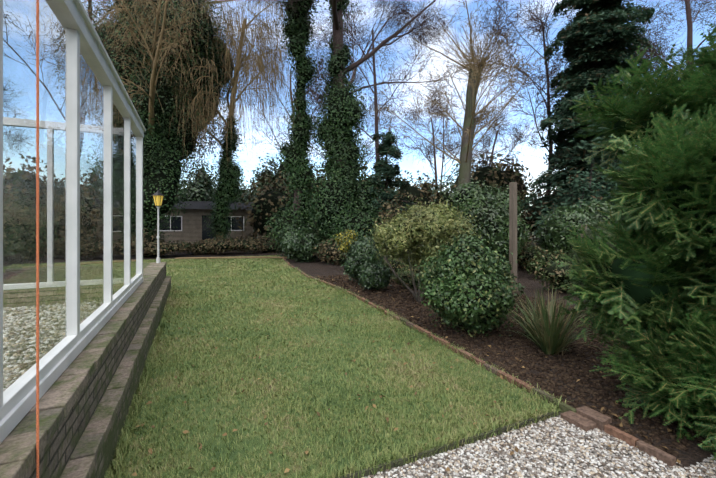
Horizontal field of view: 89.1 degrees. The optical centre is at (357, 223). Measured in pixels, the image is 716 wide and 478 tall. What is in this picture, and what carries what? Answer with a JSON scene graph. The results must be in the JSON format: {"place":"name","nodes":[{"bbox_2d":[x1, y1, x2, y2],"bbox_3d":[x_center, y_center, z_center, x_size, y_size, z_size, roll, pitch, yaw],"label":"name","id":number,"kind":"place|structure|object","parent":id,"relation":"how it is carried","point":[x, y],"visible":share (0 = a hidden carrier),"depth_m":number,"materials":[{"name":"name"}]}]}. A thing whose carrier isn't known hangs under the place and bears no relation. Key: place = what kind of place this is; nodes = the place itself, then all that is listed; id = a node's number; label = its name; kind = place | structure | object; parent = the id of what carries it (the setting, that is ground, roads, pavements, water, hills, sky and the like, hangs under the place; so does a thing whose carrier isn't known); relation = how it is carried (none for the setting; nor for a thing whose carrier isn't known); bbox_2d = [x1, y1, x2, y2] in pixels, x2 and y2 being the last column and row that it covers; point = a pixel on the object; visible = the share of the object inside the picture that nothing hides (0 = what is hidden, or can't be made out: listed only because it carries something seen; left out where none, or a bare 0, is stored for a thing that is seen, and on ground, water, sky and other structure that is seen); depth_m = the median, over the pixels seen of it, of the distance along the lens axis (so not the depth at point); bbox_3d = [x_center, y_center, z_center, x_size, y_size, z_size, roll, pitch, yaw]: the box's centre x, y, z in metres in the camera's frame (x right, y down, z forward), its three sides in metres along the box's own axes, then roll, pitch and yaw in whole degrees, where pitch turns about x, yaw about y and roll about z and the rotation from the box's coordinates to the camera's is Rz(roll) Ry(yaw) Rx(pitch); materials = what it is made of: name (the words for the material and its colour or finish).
{"place":"outdoors","nodes":[
{"label":"outdoors","id":0,"kind":"place"},
{"bbox_2d":[3,305,61,387],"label":"gravel stones","id":1,"kind":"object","parent":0,"point":[16,334],"depth_m":3.41,"materials":[{"name":"grey gravel"}]},
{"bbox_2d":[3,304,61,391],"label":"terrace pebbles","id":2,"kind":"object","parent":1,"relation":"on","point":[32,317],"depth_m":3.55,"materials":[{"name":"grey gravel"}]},
{"bbox_2d":[3,287,62,307],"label":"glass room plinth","id":3,"kind":"structure","parent":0,"point":[16,292],"depth_m":4.85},
{"bbox_2d":[151,188,163,205],"bbox_3d":[-4.460,-0.595,8.121,0.260,0.408,0.300,0,0,-24],"label":"lamp frame","id":4,"kind":"object","parent":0,"point":[158,192],"visible":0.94,"depth_m":8.07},
{"bbox_2d":[203,109,249,251],"bbox_3d":[-7.264,-2.152,20.139,2.401,8.332,2.329,0,0,-24],"label":"ivy","id":5,"kind":"object","parent":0,"point":[219,181],"depth_m":19.82,"materials":[{"name":"green plant"}]},
{"bbox_2d":[175,256,288,258],"bbox_3d":[-5.399,1.466,15.769,4.784,0.088,0.249,0,0,-5],"label":"edging","id":6,"kind":"object","parent":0,"point":[226,257],"visible":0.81,"depth_m":15.77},
{"bbox_2d":[3,255,561,477],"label":"lawn ground","id":7,"kind":"structure","parent":0,"point":[273,456],"depth_m":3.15,"materials":[{"name":"green plant"}]},
{"bbox_2d":[104,286,175,477],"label":"lawn edge tufts","id":8,"kind":"object","parent":7,"relation":"on","point":[144,380],"depth_m":2.94,"materials":[{"name":"green plant"}]},
{"bbox_2d":[132,269,536,477],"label":"lawn litter","id":9,"kind":"object","parent":7,"relation":"on","point":[224,434],"depth_m":3.26,"materials":[{"name":"brown plant"}]},
{"bbox_2d":[296,402,558,477],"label":"lawn edge tufts","id":10,"kind":"object","parent":7,"relation":"on","point":[491,427],"visible":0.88,"depth_m":2.45,"materials":[{"name":"green plant"}]},
{"bbox_2d":[295,267,572,408],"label":"lawn edge tufts","id":11,"kind":"object","parent":7,"relation":"on","point":[417,330],"visible":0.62,"depth_m":4.71,"materials":[{"name":"green plant"}]},
{"bbox_2d":[176,149,472,239],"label":"trees","id":12,"kind":"object","parent":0,"point":[274,169],"depth_m":30.84,"materials":[{"name":"green plant"}]},
{"bbox_2d":[226,0,467,214],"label":"ivy tree","id":13,"kind":"object","parent":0,"point":[419,28],"depth_m":16.47,"materials":[{"name":"plant"}]},
{"bbox_2d":[3,229,696,464],"bbox_3d":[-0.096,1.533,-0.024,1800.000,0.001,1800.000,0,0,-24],"label":"terrain","id":14,"kind":"structure","parent":0,"point":[533,244],"depth_m":23.69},
{"bbox_2d":[3,187,13,216],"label":"garden shrubs","id":15,"kind":"object","parent":14,"relation":"on","point":[9,200],"depth_m":15.29,"materials":[{"name":"green plant"}]},
{"bbox_2d":[5,263,149,271],"bbox_3d":[-5.210,1.221,6.454,2.420,0.700,2.780,0,0,-24],"label":"edging","id":16,"kind":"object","parent":14,"relation":"on","point":[145,265],"depth_m":7.21,"materials":[{"name":"brick"}]},
{"bbox_2d":[3,270,63,283],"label":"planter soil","id":17,"kind":"structure","parent":16,"relation":"in","point":[34,277],"depth_m":6.44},
{"bbox_2d":[25,266,170,477],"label":"terrace wall","id":18,"kind":"structure","parent":14,"relation":"on","point":[56,454],"depth_m":2.31,"materials":[{"name":"brick"}]},
{"bbox_2d":[0,262,170,477],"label":"wall coping","id":19,"kind":"object","parent":18,"relation":"on","point":[58,399],"visible":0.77,"depth_m":2.08,"materials":[{"name":"beige stone"}]},
{"bbox_2d":[36,0,38,477],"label":"pole","id":20,"kind":"object","parent":19,"relation":"attached to","point":[37,238],"visible":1,"depth_m":1.42,"materials":[{"name":"metal"}]},
{"bbox_2d":[0,0,145,443],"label":"glass room frame","id":21,"kind":"object","parent":19,"relation":"on","point":[17,402],"visible":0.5,"depth_m":2.48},
{"bbox_2d":[3,0,138,396],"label":"glass room panes","id":22,"kind":"object","parent":21,"relation":"in","point":[93,193],"visible":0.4,"depth_m":2.41,"materials":[{"name":"clear glass"}]},
{"bbox_2d":[156,206,160,262],"bbox_3d":[-4.460,0.236,8.121,0.340,1.270,0.100,0,0,-24],"label":"garden lamp post","id":23,"kind":"object","parent":19,"relation":"on","point":[158,257],"visible":0.94,"depth_m":8.11,"materials":[{"name":"white metal"}]},
{"bbox_2d":[153,195,162,205],"bbox_3d":[-4.460,-0.514,8.121,0.199,0.230,0.230,0,0,-24],"label":"garden lantern","id":24,"kind":"object","parent":23,"relation":"attached to","point":[158,202],"visible":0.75,"depth_m":8.05,"materials":[{"name":"yellow glass"}]},
{"bbox_2d":[3,150,566,247],"bbox_3d":[-0.290,-1.639,24.792,75.540,8.014,35.811,0,0,-3],"label":"thicket","id":25,"kind":"object","parent":14,"relation":"on","point":[416,184],"depth_m":21.94,"materials":[{"name":"green plant"}]},
{"bbox_2d":[382,257,516,288],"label":"bed ground cover","id":26,"kind":"object","parent":14,"relation":"on","point":[406,273],"depth_m":9.35,"materials":[{"name":"green plant"}]},
{"bbox_2d":[339,242,576,296],"bbox_3d":[6.194,1.033,12.010,12.028,1.232,13.148,0,0,-24],"label":"bed ground cover","id":27,"kind":"object","parent":14,"relation":"on","point":[536,259],"depth_m":8.47,"materials":[{"name":"green plant"}]},
{"bbox_2d":[454,101,547,216],"bbox_3d":[8.666,-3.434,23.027,7.739,9.942,5.856,0,0,-24],"label":"small tree","id":28,"kind":"object","parent":14,"relation":"on","point":[512,133],"depth_m":23.13,"materials":[{"name":"plant"}]},
{"bbox_2d":[517,0,690,245],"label":"tall conifer","id":29,"kind":"object","parent":14,"relation":"on","point":[609,40],"depth_m":16.97,"materials":[{"name":"green plant"}]},
{"bbox_2d":[626,0,715,77],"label":"thin tree","id":30,"kind":"object","parent":14,"relation":"on","point":[693,15],"depth_m":18.58,"materials":[{"name":"brown plant"}]},
{"bbox_2d":[3,0,702,207],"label":"bare trees","id":31,"kind":"object","parent":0,"point":[494,39],"depth_m":30.37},
{"bbox_2d":[3,248,715,469],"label":"soil bed","id":32,"kind":"object","parent":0,"point":[694,453],"depth_m":5.36,"materials":[{"name":"brown soil"}]},
{"bbox_2d":[47,0,249,257],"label":"ivy tree","id":33,"kind":"object","parent":32,"relation":"on","point":[161,134],"depth_m":16.66,"materials":[{"name":"green plant"}]},
{"bbox_2d":[42,0,280,136],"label":"ivy tree","id":34,"kind":"object","parent":32,"relation":"on","point":[152,87],"depth_m":14.71,"materials":[{"name":"brown plant"}]},
{"bbox_2d":[154,209,252,241],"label":"cabin walls","id":35,"kind":"structure","parent":32,"relation":"on","point":[191,225],"depth_m":24.17,"materials":[{"name":"wood"}]},
{"bbox_2d":[159,216,243,230],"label":"cabin window frames","id":36,"kind":"structure","parent":35,"relation":"in","point":[181,224],"depth_m":23.93,"materials":[{"name":"white wood"}]},
{"bbox_2d":[160,215,242,239],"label":"cabin window panes","id":37,"kind":"object","parent":36,"relation":"in","point":[177,223],"visible":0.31,"depth_m":24.36,"materials":[{"name":"glass"}]},
{"bbox_2d":[172,201,253,209],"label":"cabin roof","id":38,"kind":"structure","parent":35,"relation":"on","point":[198,204],"depth_m":25.18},
{"bbox_2d":[165,0,308,251],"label":"weeping tree","id":39,"kind":"object","parent":32,"relation":"on","point":[246,83],"depth_m":17.95,"materials":[{"name":"plant"}]},
{"bbox_2d":[3,195,540,268],"bbox_3d":[-4.060,0.277,17.100,22.063,2.996,11.359,0,0,11],"label":"hedge","id":40,"kind":"object","parent":32,"relation":"on","point":[190,246],"depth_m":15.13,"materials":[{"name":"plant"}]},
{"bbox_2d":[244,0,306,228],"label":"ivy tree","id":41,"kind":"object","parent":32,"relation":"on","point":[297,203],"depth_m":15.97,"materials":[{"name":"plant"}]},
{"bbox_2d":[263,0,326,259],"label":"ivy tree","id":42,"kind":"object","parent":32,"relation":"on","point":[293,139],"depth_m":15.73,"materials":[{"name":"green plant"}]},
{"bbox_2d":[277,222,320,261],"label":"shrub","id":43,"kind":"object","parent":32,"relation":"on","point":[305,253],"depth_m":14.11,"materials":[{"name":"green plant"}]},
{"bbox_2d":[333,229,357,252],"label":"yellow flower shrub","id":44,"kind":"object","parent":32,"relation":"on","point":[343,237],"depth_m":11.74,"materials":[{"name":"yellow plant"}]},
{"bbox_2d":[299,0,394,263],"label":"ivy tree","id":45,"kind":"object","parent":32,"relation":"on","point":[315,217],"depth_m":14.90,"materials":[{"name":"green plant"}]},
{"bbox_2d":[340,231,383,281],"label":"shrub","id":46,"kind":"object","parent":32,"relation":"on","point":[353,255],"depth_m":8.81,"materials":[{"name":"green plant"}]},
{"bbox_2d":[356,259,392,289],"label":"shrub","id":47,"kind":"object","parent":32,"relation":"on","point":[372,277],"depth_m":7.97,"materials":[{"name":"green plant"}]},
{"bbox_2d":[363,131,421,222],"bbox_3d":[1.320,-0.729,15.596,3.746,6.545,3.937,0,0,-24],"label":"conifer","id":48,"kind":"object","parent":32,"relation":"on","point":[389,147],"depth_m":15.20,"materials":[{"name":"green plant"}]},
{"bbox_2d":[363,196,481,301],"bbox_3d":[1.279,0.477,7.262,2.136,2.119,2.092,0,0,-24],"label":"pieris shrub","id":49,"kind":"object","parent":32,"relation":"on","point":[423,236],"depth_m":6.81,"materials":[{"name":"plant"}]},
{"bbox_2d":[457,64,481,215],"bbox_3d":[4.468,-2.575,14.621,2.005,8.260,0.590,0,0,-38],"label":"pollard trunk","id":50,"kind":"object","parent":32,"relation":"on","point":[464,176],"visible":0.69,"depth_m":14.44,"materials":[{"name":"grey plant"}]},
{"bbox_2d":[365,0,546,162],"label":"pollard tree shoots","id":51,"kind":"object","parent":50,"relation":"attached to","point":[476,61],"visible":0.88,"depth_m":14.46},
{"bbox_2d":[414,227,524,336],"bbox_3d":[1.591,0.786,5.225,1.638,1.477,1.811,0,0,-24],"label":"holly shrub","id":52,"kind":"object","parent":32,"relation":"on","point":[444,282],"depth_m":4.76,"materials":[{"name":"green plant"}]},
{"bbox_2d":[282,257,675,466],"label":"bed edging bricks","id":53,"kind":"object","parent":32,"relation":"on","point":[668,459],"visible":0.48,"depth_m":2.97,"materials":[{"name":"brown brick"}]},
{"bbox_2d":[313,275,714,456],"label":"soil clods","id":54,"kind":"object","parent":32,"relation":"on","point":[384,301],"visible":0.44,"depth_m":4.13,"materials":[{"name":"brown soil"}]},
{"bbox_2d":[332,279,702,442],"bbox_3d":[1.861,1.500,7.060,3.605,0.056,8.720,0,0,-24],"label":"litter bed","id":55,"kind":"object","parent":32,"relation":"on","point":[546,357],"visible":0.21,"depth_m":4.16,"materials":[{"name":"brown plant"}]},
{"bbox_2d":[501,292,563,338],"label":"dry grass blades","id":56,"kind":"object","parent":32,"relation":"on","point":[522,322],"visible":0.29,"depth_m":4.89,"materials":[{"name":"green plant"}]},
{"bbox_2d":[509,182,586,292],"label":"wooden bed posts","id":57,"kind":"object","parent":32,"relation":"on","point":[513,219],"visible":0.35,"depth_m":8.08,"materials":[{"name":"wood"}]},
{"bbox_2d":[502,287,597,354],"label":"perennial strap leaves","id":58,"kind":"object","parent":32,"relation":"on","point":[548,341],"visible":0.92,"depth_m":4.22,"materials":[{"name":"green plant"}]},
{"bbox_2d":[533,190,616,256],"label":"bush","id":59,"kind":"object","parent":32,"relation":"on","point":[583,214],"depth_m":10.05,"materials":[{"name":"green plant"}]},
{"bbox_2d":[560,212,630,318],"bbox_3d":[3.699,0.595,5.433,1.265,1.584,1.348,0,0,-24],"label":"shrub","id":60,"kind":"object","parent":32,"relation":"on","point":[571,254],"depth_m":5.36,"materials":[{"name":"green plant"}]},
{"bbox_2d":[552,7,715,459],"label":"yew bush","id":61,"kind":"object","parent":32,"relation":"on","point":[695,130],"depth_m":2.95,"materials":[{"name":"green plant"}]},
{"bbox_2d":[3,0,715,220],"label":"sky","id":62,"kind":"structure","parent":0,"point":[251,159],"materials":[{"name":"blue"}]},
{"bbox_2d":[445,177,539,261],"bbox_3d":[3.833,-0.018,10.926,3.008,2.808,2.851,0,0,-24],"label":"bush","id":63,"kind":"object","parent":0,"point":[503,212],"depth_m":10.18,"materials":[{"name":"green plant"}]},
{"bbox_2d":[361,415,715,477],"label":"gravel ground","id":64,"kind":"structure","parent":0,"point":[533,458],"depth_m":2.34,"materials":[{"name":"grey gravel"}]},
{"bbox_2d":[337,411,556,477],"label":"lawn edging","id":65,"kind":"object","parent":64,"relation":"on","point":[442,448],"visible":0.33,"depth_m":2.42,"materials":[{"name":"brown wood"}]},
{"bbox_2d":[423,402,707,477],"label":"fallen leaves","id":66,"kind":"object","parent":64,"relation":"on","point":[516,449],"depth_m":2.40,"materials":[{"name":"brown plant"}]},
{"bbox_2d":[560,406,611,431],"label":"bricks","id":67,"kind":"object","parent":64,"relation":"on","point":[580,421],"visible":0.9,"depth_m":2.78,"materials":[{"name":"brick"}]}
]}

